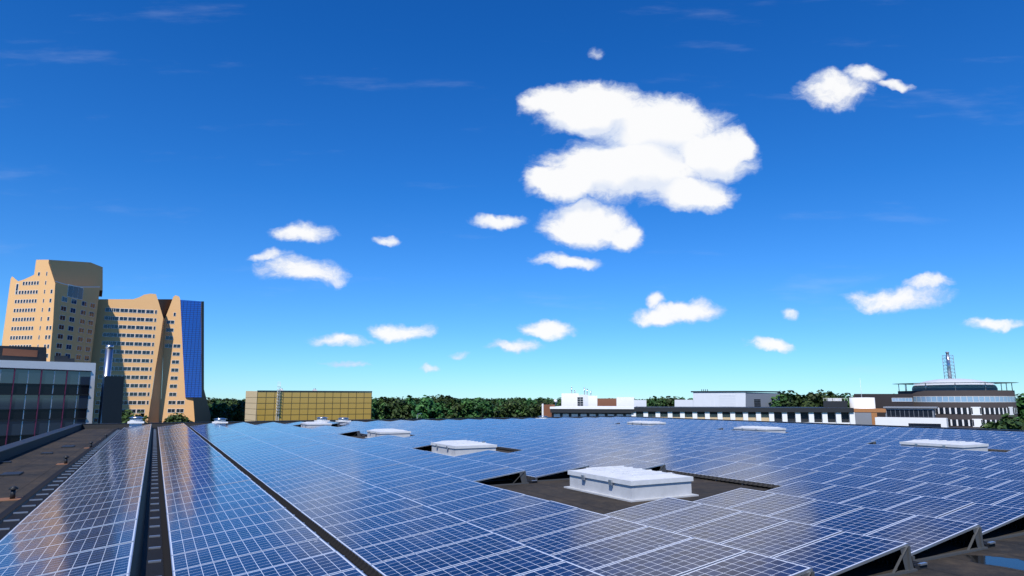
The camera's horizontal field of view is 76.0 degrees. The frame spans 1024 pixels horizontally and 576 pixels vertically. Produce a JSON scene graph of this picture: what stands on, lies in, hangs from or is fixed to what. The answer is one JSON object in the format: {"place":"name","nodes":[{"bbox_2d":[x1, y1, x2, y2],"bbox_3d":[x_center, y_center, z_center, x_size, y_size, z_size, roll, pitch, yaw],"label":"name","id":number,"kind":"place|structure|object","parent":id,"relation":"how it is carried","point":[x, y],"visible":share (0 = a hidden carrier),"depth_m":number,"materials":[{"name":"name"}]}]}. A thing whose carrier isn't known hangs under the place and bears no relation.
{"place":"outdoors","nodes":[
{"label":"outdoors","id":0,"kind":"place"},
{"bbox_2d":[0,345,123,445],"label":"office block","id":1,"kind":"structure","parent":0,"point":[39,394],"depth_m":96.36,"materials":[{"name":"grey glass"}]},
{"bbox_2d":[2,260,210,423],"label":"office building","id":2,"kind":"structure","parent":0,"point":[57,308],"depth_m":272.11,"materials":[{"name":"beige concrete"}]},
{"bbox_2d":[121,409,149,422],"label":"tree","id":3,"kind":"object","parent":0,"point":[128,415],"visible":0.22,"depth_m":254.19,"materials":[{"name":"green plant"}]},
{"bbox_2d":[164,413,192,421],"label":"tree","id":4,"kind":"object","parent":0,"point":[178,417],"visible":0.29,"depth_m":270.32,"materials":[{"name":"green plant"}]},
{"bbox_2d":[209,403,216,421],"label":"tree","id":5,"kind":"object","parent":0,"point":[212,414],"visible":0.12,"depth_m":313.31,"materials":[{"name":"green plant"}]},
{"bbox_2d":[206,397,220,406],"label":"tree","id":6,"kind":"object","parent":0,"point":[210,401],"visible":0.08,"depth_m":352.03,"materials":[{"name":"green plant"}]},
{"bbox_2d":[210,401,230,419],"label":"tree","id":7,"kind":"object","parent":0,"point":[218,407],"visible":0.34,"depth_m":314.07,"materials":[{"name":"green plant"}]},
{"bbox_2d":[210,403,240,421],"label":"tree","id":8,"kind":"object","parent":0,"point":[225,409],"visible":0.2,"depth_m":315.18,"materials":[{"name":"green plant"}]},
{"bbox_2d":[219,399,244,421],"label":"tree","id":9,"kind":"object","parent":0,"point":[238,411],"visible":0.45,"depth_m":309.38,"materials":[{"name":"green plant"}]},
{"bbox_2d":[228,400,243,420],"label":"tree","id":10,"kind":"object","parent":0,"point":[235,402],"visible":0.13,"depth_m":348.26,"materials":[{"name":"green plant"}]},
{"bbox_2d":[244,382,371,420],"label":"yellow building","id":11,"kind":"structure","parent":0,"point":[277,405],"depth_m":205.05,"materials":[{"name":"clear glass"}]},
{"bbox_2d":[371,397,391,418],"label":"tree","id":12,"kind":"object","parent":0,"point":[375,411],"visible":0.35,"depth_m":306.10,"materials":[{"name":"green plant"}]},
{"bbox_2d":[374,397,401,418],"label":"tree","id":13,"kind":"object","parent":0,"point":[381,408],"visible":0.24,"depth_m":311.92,"materials":[{"name":"green plant"}]},
{"bbox_2d":[376,397,402,418],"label":"tree","id":14,"kind":"object","parent":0,"point":[387,400],"visible":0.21,"depth_m":315.45,"materials":[{"name":"green plant"}]},
{"bbox_2d":[383,397,414,418],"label":"tree","id":15,"kind":"object","parent":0,"point":[402,412],"visible":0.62,"depth_m":314.41,"materials":[{"name":"green plant"}]},
{"bbox_2d":[400,395,419,418],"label":"tree","id":16,"kind":"object","parent":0,"point":[409,399],"visible":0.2,"depth_m":322.21,"materials":[{"name":"green plant"}]},
{"bbox_2d":[411,395,446,418],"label":"tree","id":17,"kind":"object","parent":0,"point":[428,407],"visible":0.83,"depth_m":303.67,"materials":[{"name":"green plant"}]},
{"bbox_2d":[429,394,459,402],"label":"tree","id":18,"kind":"object","parent":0,"point":[440,398],"visible":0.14,"depth_m":345.12,"materials":[{"name":"green plant"}]},
{"bbox_2d":[436,401,455,418],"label":"tree","id":19,"kind":"object","parent":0,"point":[443,415],"visible":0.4,"depth_m":304.88,"materials":[{"name":"green plant"}]},
{"bbox_2d":[439,397,465,417],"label":"tree","id":20,"kind":"object","parent":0,"point":[456,406],"visible":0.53,"depth_m":305.20,"materials":[{"name":"green plant"}]},
{"bbox_2d":[443,398,480,417],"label":"tree","id":21,"kind":"object","parent":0,"point":[466,415],"visible":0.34,"depth_m":307.20,"materials":[{"name":"green plant"}]},
{"bbox_2d":[458,397,496,417],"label":"tree","id":22,"kind":"object","parent":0,"point":[485,407],"visible":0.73,"depth_m":308.88,"materials":[{"name":"green plant"}]},
{"bbox_2d":[480,398,500,417],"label":"tree","id":23,"kind":"object","parent":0,"point":[496,413],"visible":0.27,"depth_m":371.19,"materials":[{"name":"green plant"}]},
{"bbox_2d":[496,398,512,402],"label":"tree","id":24,"kind":"object","parent":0,"point":[500,400],"visible":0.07,"depth_m":438.90,"materials":[{"name":"green plant"}]},
{"bbox_2d":[0,425,1023,575],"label":"hall roof","id":25,"kind":"structure","parent":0,"point":[1003,557],"depth_m":16.44,"materials":[{"name":"concrete"}]},
{"bbox_2d":[0,486,22,500],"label":"roof vent","id":26,"kind":"object","parent":25,"relation":"on","point":[12,497],"visible":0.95,"depth_m":15.98,"materials":[{"name":"black metal"}]},
{"bbox_2d":[0,445,74,475],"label":"roof slabs","id":27,"kind":"structure","parent":25,"relation":"on","point":[22,472],"depth_m":21.69,"materials":[{"name":"grey concrete"}]},
{"bbox_2d":[56,455,68,464],"bbox_3d":[-16.840,6.486,24.748,0.560,0.312,0.560,5,-11,-28],"label":"roof vent","id":28,"kind":"object","parent":25,"relation":"on","point":[66,457],"visible":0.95,"depth_m":24.70,"materials":[{"name":"black metal"}]},
{"bbox_2d":[127,416,143,426],"bbox_3d":[-31.354,11.224,54.642,1.232,0.995,1.232,5,-11,-28],"label":"roof fan","id":29,"kind":"object","parent":25,"relation":"on","point":[136,421],"visible":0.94,"depth_m":54.28},
{"bbox_2d":[212,418,227,425],"bbox_3d":[-25.683,11.841,57.627,1.232,0.780,1.232,5,-11,-28],"label":"roof fan","id":30,"kind":"object","parent":25,"relation":"on","point":[221,421],"visible":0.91,"depth_m":57.29},
{"bbox_2d":[300,422,331,427],"bbox_3d":[-16.289,11.412,54.435,2.140,0.555,2.940,5,-11,-28],"label":"skylight","id":31,"kind":"object","parent":25,"relation":"on","point":[308,424],"visible":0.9,"depth_m":53.38,"materials":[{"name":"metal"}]},
{"bbox_2d":[314,417,329,421],"bbox_3d":[-17.907,12.549,61.743,1.232,0.764,1.232,5,-11,-28],"label":"roof fan","id":32,"kind":"object","parent":25,"relation":"on","point":[321,419],"visible":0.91,"depth_m":61.38},
{"bbox_2d":[335,418,349,422],"bbox_3d":[-16.133,12.746,62.676,1.232,0.689,1.232,5,-11,-28],"label":"roof fan","id":33,"kind":"object","parent":25,"relation":"on","point":[340,420],"visible":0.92,"depth_m":62.28},
{"bbox_2d":[365,429,410,437],"bbox_3d":[-7.737,9.131,41.024,2.140,0.555,2.940,5,-11,-28],"label":"roof hatch","id":34,"kind":"object","parent":25,"relation":"on","point":[383,432],"visible":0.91,"depth_m":40.10,"materials":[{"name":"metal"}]},
{"bbox_2d":[431,440,496,455],"bbox_3d":[-2.175,7.101,29.089,2.140,0.555,2.940,5,-11,-28],"label":"roof hatch","id":35,"kind":"object","parent":25,"relation":"on","point":[455,447],"visible":0.94,"depth_m":28.15,"materials":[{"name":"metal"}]},
{"bbox_2d":[0,423,1023,575],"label":"solar mounting","id":36,"kind":"object","parent":25,"relation":"on","point":[151,551],"visible":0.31,"depth_m":13.03,"materials":[{"name":"black metal"}]},
{"bbox_2d":[0,417,1023,575],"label":"solar panels","id":37,"kind":"object","parent":36,"relation":"on","point":[841,499],"visible":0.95,"depth_m":13.62,"materials":[{"name":"blue glass"}]},
{"bbox_2d":[0,416,1023,460],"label":"parapet","id":38,"kind":"structure","parent":25,"relation":"on","point":[7,451],"depth_m":54.37,"materials":[{"name":"grey"}]},
{"bbox_2d":[564,466,698,501],"bbox_3d":[3.068,5.102,17.337,2.140,0.555,2.940,5,-11,-28],"label":"roof hatch","id":39,"kind":"object","parent":25,"relation":"on","point":[629,484],"visible":0.99,"depth_m":16.42,"materials":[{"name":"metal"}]},
{"bbox_2d":[627,421,665,425],"bbox_3d":[11.575,11.761,56.487,2.140,0.555,2.940,5,-11,-28],"label":"skylight","id":40,"kind":"object","parent":25,"relation":"on","point":[648,423],"visible":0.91,"depth_m":55.67,"materials":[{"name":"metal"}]},
{"bbox_2d":[734,426,785,432],"bbox_3d":[17.152,9.870,45.370,2.140,0.555,2.940,5,-11,-28],"label":"roof hatch","id":41,"kind":"object","parent":25,"relation":"on","point":[763,429],"visible":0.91,"depth_m":44.52,"materials":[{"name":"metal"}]},
{"bbox_2d":[899,439,988,450],"bbox_3d":[19.524,7.199,29.664,2.140,0.555,2.940,5,-11,-28],"label":"roof hatch","id":42,"kind":"object","parent":25,"relation":"on","point":[960,445],"visible":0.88,"depth_m":28.90,"materials":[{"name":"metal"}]},
{"bbox_2d":[0,0,1023,399],"label":"sky","id":43,"kind":"structure","parent":0,"point":[460,199],"materials":[{"name":"blue"}]},
{"bbox_2d":[498,400,527,416],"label":"tree","id":44,"kind":"object","parent":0,"point":[510,408],"visible":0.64,"depth_m":360.61,"materials":[{"name":"green plant"}]},
{"bbox_2d":[507,401,524,416],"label":"tree","id":45,"kind":"object","parent":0,"point":[518,410],"visible":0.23,"depth_m":359.69,"materials":[{"name":"green plant"}]},
{"bbox_2d":[509,397,526,401],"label":"tree","id":46,"kind":"object","parent":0,"point":[521,399],"visible":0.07,"depth_m":443.62,"materials":[{"name":"green plant"}]},
{"bbox_2d":[512,401,529,416],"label":"tree","id":47,"kind":"object","parent":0,"point":[523,410],"visible":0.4,"depth_m":358.41,"materials":[{"name":"green plant"}]},
{"bbox_2d":[519,398,536,404],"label":"tree","id":48,"kind":"object","parent":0,"point":[529,401],"visible":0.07,"depth_m":421.82,"materials":[{"name":"green plant"}]},
{"bbox_2d":[524,402,540,416],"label":"tree","id":49,"kind":"object","parent":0,"point":[529,413],"visible":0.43,"depth_m":347.96,"materials":[{"name":"green plant"}]},
{"bbox_2d":[533,397,551,401],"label":"tree","id":50,"kind":"object","parent":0,"point":[547,399],"visible":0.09,"depth_m":504.66,"materials":[{"name":"green plant"}]},
{"bbox_2d":[531,402,560,415],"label":"tree","id":51,"kind":"object","parent":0,"point":[538,406],"visible":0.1,"depth_m":343.20,"materials":[{"name":"green plant"}]},
{"bbox_2d":[646,396,659,406],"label":"tree","id":52,"kind":"object","parent":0,"point":[650,402],"visible":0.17,"depth_m":397.64,"materials":[{"name":"green plant"}]},
{"bbox_2d":[649,399,674,406],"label":"tree","id":53,"kind":"object","parent":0,"point":[658,404],"visible":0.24,"depth_m":375.40,"materials":[{"name":"green plant"}]},
{"bbox_2d":[662,396,680,406],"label":"tree","id":54,"kind":"object","parent":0,"point":[669,400],"visible":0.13,"depth_m":376.14,"materials":[{"name":"green plant"}]},
{"bbox_2d":[542,387,855,423],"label":"lowrise building","id":55,"kind":"structure","parent":0,"point":[735,405],"depth_m":222.37,"materials":[{"name":"beige"}]},
{"bbox_2d":[769,395,791,406],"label":"tree","id":56,"kind":"object","parent":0,"point":[776,403],"visible":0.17,"depth_m":286.11,"materials":[{"name":"green plant"}]},
{"bbox_2d":[782,390,799,401],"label":"tree","id":57,"kind":"object","parent":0,"point":[789,391],"visible":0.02,"depth_m":302.00,"materials":[{"name":"green plant"}]},
{"bbox_2d":[780,391,801,400],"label":"tree","id":58,"kind":"object","parent":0,"point":[786,395],"depth_m":293.21,"materials":[{"name":"green plant"}]},
{"bbox_2d":[777,394,818,406],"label":"tree","id":59,"kind":"object","parent":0,"point":[797,401],"visible":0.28,"depth_m":279.69,"materials":[{"name":"green plant"}]},
{"bbox_2d":[800,395,821,406],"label":"tree","id":60,"kind":"object","parent":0,"point":[805,400],"visible":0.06,"depth_m":284.66,"materials":[{"name":"green plant"}]},
{"bbox_2d":[804,390,827,406],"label":"tree","id":61,"kind":"object","parent":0,"point":[809,395],"visible":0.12,"depth_m":288.45,"materials":[{"name":"green plant"}]},
{"bbox_2d":[814,392,835,399],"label":"tree","id":62,"kind":"object","parent":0,"point":[825,395],"visible":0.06,"depth_m":309.92,"materials":[{"name":"green plant"}]},
{"bbox_2d":[816,389,836,399],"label":"tree","id":63,"kind":"object","parent":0,"point":[831,393],"visible":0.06,"depth_m":311.08,"materials":[{"name":"green plant"}]},
{"bbox_2d":[832,393,853,407],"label":"tree","id":64,"kind":"object","parent":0,"point":[840,396],"visible":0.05,"depth_m":301.67,"materials":[{"name":"green plant"}]},
{"bbox_2d":[842,395,851,406],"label":"tree","id":65,"kind":"object","parent":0,"point":[845,398],"visible":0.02,"depth_m":297.18,"materials":[{"name":"green plant"}]},
{"bbox_2d":[849,352,1017,428],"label":"dome building","id":66,"kind":"structure","parent":0,"point":[950,402],"depth_m":215.12,"materials":[{"name":"concrete"}]},
{"bbox_2d":[978,413,1023,429],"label":"tree","id":67,"kind":"object","parent":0,"point":[1006,419],"visible":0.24,"depth_m":176.13,"materials":[{"name":"green plant"}]},
{"bbox_2d":[1016,396,1023,418],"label":"tree","id":68,"kind":"object","parent":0,"point":[1020,406],"visible":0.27,"depth_m":225.60,"materials":[{"name":"green plant"}]}
]}

